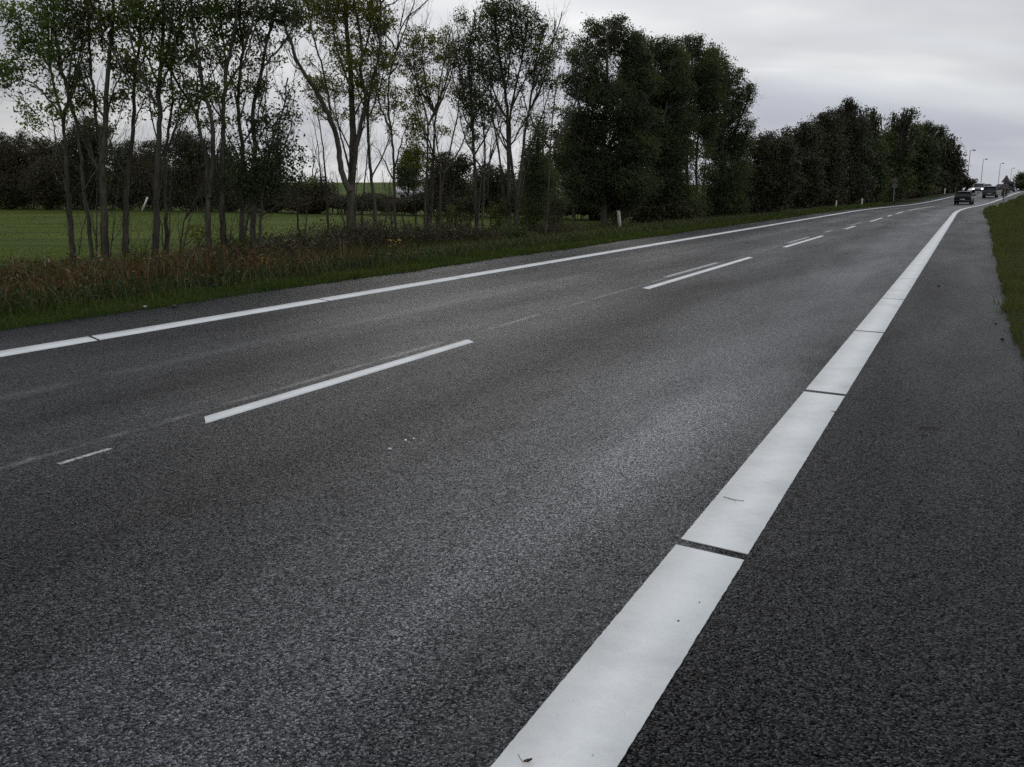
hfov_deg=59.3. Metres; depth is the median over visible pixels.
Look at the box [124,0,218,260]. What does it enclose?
roadside tree
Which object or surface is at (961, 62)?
sky
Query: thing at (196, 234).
roadside tree
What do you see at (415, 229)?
bramble bush
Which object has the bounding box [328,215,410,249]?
bramble bush
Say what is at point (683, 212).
roadside shrub
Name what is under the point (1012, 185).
car
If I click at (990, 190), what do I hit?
car
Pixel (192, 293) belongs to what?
verge grass
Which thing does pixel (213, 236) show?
shrub
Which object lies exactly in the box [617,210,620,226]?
marker post
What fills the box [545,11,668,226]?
dense tree
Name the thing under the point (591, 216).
field edge tree
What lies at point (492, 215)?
sapling
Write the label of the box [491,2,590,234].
roadside tree
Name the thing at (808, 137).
tree
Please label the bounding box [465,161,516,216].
field edge tree
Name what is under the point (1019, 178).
dense tree
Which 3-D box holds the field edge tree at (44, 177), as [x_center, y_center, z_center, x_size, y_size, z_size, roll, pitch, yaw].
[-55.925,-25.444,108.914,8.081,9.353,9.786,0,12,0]
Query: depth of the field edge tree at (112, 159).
103.01 m
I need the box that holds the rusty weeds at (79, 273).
[0,228,405,312]
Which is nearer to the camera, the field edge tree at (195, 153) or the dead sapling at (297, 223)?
the dead sapling at (297, 223)
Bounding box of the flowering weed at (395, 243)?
[388,239,400,249]
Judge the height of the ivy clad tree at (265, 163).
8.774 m
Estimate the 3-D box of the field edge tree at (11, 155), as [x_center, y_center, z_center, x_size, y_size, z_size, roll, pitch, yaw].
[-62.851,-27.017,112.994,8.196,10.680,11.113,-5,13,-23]
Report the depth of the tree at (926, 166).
140.44 m
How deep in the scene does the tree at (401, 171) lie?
130.86 m
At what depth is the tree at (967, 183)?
190.66 m
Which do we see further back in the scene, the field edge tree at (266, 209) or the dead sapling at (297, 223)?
the field edge tree at (266, 209)
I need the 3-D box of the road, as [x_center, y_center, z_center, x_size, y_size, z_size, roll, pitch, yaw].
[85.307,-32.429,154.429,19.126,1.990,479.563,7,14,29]
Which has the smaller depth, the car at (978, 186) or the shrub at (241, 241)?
the shrub at (241, 241)
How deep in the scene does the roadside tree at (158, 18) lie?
20.41 m
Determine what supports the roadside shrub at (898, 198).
on the ground at (40, 241)
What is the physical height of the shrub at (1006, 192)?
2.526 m
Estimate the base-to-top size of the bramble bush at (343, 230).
1.076 m
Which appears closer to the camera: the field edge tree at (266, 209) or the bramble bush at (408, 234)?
the bramble bush at (408, 234)
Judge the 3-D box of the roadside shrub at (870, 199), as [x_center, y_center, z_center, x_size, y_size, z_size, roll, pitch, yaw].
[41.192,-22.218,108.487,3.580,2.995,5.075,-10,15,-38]
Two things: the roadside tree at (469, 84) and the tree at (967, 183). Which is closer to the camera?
the roadside tree at (469, 84)
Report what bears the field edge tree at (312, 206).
on the ground at (40, 241)
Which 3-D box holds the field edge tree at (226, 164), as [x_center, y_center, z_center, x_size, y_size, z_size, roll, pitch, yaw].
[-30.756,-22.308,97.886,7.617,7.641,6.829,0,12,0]
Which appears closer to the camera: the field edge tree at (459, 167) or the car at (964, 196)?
the field edge tree at (459, 167)
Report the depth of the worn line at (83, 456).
5.36 m
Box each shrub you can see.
[115,215,152,262]
[188,206,248,256]
[211,199,273,257]
[333,199,386,238]
[442,191,484,239]
[496,210,542,243]
[622,199,709,223]
[852,194,874,203]
[882,190,895,201]
[896,194,908,200]
[999,187,1009,199]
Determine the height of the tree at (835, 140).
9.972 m
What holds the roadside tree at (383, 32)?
on the ground at (40, 241)
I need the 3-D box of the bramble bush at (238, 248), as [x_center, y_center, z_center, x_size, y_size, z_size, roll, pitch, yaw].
[-6.556,-3.091,21.387,2.927,0.836,3.178,0,12,0]
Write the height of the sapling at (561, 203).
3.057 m
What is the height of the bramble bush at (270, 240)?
0.908 m
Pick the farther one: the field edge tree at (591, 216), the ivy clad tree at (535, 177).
the field edge tree at (591, 216)
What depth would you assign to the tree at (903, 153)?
122.47 m
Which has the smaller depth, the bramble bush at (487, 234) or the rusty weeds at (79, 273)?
the rusty weeds at (79, 273)
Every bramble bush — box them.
[178,235,300,263]
[246,227,343,257]
[267,228,358,253]
[283,218,403,251]
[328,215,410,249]
[345,219,443,245]
[372,218,464,246]
[416,216,501,242]
[438,222,508,241]
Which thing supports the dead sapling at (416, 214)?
on the ground at (40, 241)
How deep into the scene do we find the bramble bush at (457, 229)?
31.85 m
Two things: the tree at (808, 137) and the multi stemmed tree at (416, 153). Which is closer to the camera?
the multi stemmed tree at (416, 153)
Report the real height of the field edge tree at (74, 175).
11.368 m
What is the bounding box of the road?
[0,190,1023,766]
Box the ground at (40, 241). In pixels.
[0,182,1023,349]
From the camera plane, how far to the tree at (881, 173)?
108.68 m
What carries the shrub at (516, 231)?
on the ground at (40, 241)
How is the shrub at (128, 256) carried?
on the ground at (40, 241)
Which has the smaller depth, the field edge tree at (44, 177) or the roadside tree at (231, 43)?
the roadside tree at (231, 43)
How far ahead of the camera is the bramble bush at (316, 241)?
26.50 m
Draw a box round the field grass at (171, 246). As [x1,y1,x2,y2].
[0,208,634,263]
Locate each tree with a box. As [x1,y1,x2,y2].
[0,0,104,264]
[0,127,36,209]
[16,134,75,209]
[28,0,139,264]
[48,113,116,209]
[52,0,159,266]
[63,0,160,269]
[93,136,140,209]
[96,0,220,267]
[118,137,179,210]
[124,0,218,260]
[142,0,244,252]
[143,122,236,261]
[160,128,216,210]
[172,0,287,250]
[191,0,325,262]
[194,143,246,211]
[196,0,296,254]
[240,167,289,212]
[272,165,339,213]
[273,0,393,244]
[305,0,412,241]
[353,0,432,229]
[386,3,490,239]
[388,148,424,195]
[414,150,480,215]
[435,1,517,237]
[454,0,557,236]
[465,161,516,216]
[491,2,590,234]
[505,119,562,231]
[506,156,559,215]
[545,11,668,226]
[546,119,610,219]
[615,29,704,221]
[668,30,732,217]
[694,38,763,216]
[740,128,808,213]
[773,118,830,209]
[798,106,854,207]
[835,97,880,205]
[856,105,899,202]
[877,106,927,201]
[897,120,949,197]
[931,133,970,193]
[950,168,977,192]
[1010,170,1023,190]
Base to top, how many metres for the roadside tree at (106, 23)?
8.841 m
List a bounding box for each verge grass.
[0,202,891,328]
[982,193,1023,466]
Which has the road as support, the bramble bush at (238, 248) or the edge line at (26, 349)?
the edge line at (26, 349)
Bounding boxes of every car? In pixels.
[954,191,975,203]
[972,183,984,191]
[982,186,999,197]
[1003,181,1016,191]
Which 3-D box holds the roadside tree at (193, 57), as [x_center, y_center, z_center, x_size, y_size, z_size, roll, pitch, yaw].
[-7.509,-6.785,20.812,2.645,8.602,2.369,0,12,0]
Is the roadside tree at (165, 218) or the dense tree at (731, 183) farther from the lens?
the dense tree at (731, 183)
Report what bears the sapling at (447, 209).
on the ground at (40, 241)
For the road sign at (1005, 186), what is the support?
on the ground at (40, 241)
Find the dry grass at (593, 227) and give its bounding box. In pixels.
[0,202,875,303]
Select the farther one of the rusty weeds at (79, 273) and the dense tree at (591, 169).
the dense tree at (591, 169)
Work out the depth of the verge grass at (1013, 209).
22.41 m
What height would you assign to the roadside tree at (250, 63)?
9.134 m
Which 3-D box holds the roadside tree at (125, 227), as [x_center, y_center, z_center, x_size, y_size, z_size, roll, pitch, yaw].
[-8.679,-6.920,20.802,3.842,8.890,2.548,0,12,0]
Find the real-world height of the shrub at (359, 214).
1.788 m
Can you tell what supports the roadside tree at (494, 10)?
on the ground at (40, 241)
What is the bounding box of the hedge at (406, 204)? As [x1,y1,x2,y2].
[0,160,608,220]
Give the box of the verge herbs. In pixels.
[0,202,896,315]
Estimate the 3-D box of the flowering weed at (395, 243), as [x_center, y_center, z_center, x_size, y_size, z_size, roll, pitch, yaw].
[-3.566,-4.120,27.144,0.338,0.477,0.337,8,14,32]
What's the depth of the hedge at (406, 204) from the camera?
87.96 m
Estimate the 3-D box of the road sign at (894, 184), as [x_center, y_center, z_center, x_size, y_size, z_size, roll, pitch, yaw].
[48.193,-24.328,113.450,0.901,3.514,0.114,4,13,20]
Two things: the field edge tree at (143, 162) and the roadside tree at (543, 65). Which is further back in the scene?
the field edge tree at (143, 162)
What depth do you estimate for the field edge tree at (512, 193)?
72.13 m
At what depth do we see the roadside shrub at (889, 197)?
122.07 m
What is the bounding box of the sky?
[0,0,1023,189]
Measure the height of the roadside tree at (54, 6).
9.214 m
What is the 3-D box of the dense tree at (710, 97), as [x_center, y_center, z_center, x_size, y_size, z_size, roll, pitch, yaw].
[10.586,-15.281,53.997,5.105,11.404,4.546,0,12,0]
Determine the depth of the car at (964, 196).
102.09 m
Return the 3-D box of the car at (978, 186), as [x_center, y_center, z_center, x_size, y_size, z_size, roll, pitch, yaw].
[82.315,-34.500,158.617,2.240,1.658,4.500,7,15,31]
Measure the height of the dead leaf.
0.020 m
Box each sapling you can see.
[294,166,315,253]
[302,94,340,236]
[360,179,420,237]
[422,180,467,239]
[477,179,522,236]
[537,170,579,231]
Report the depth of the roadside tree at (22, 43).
20.96 m
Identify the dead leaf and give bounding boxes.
[518,754,531,762]
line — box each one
[0,190,999,356]
[57,222,860,464]
[204,206,934,422]
[490,192,1019,766]
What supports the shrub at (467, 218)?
on the ground at (40, 241)
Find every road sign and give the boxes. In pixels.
[892,176,898,201]
[1001,175,1009,203]
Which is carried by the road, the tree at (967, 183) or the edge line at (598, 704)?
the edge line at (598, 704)
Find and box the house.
[396,186,424,199]
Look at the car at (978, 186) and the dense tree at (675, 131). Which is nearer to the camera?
the dense tree at (675, 131)
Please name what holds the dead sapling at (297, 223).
on the ground at (40, 241)
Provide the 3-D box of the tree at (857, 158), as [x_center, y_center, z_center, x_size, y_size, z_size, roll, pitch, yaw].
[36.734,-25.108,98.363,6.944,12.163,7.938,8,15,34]
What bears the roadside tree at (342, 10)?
on the ground at (40, 241)
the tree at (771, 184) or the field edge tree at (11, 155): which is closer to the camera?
the tree at (771, 184)
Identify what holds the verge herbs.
on the ground at (40, 241)
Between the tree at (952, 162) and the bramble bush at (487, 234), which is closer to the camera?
the bramble bush at (487, 234)
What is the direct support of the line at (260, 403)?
on the road
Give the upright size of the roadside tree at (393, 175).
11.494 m
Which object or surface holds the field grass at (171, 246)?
on the ground at (40, 241)
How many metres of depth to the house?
144.33 m
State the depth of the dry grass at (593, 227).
27.51 m

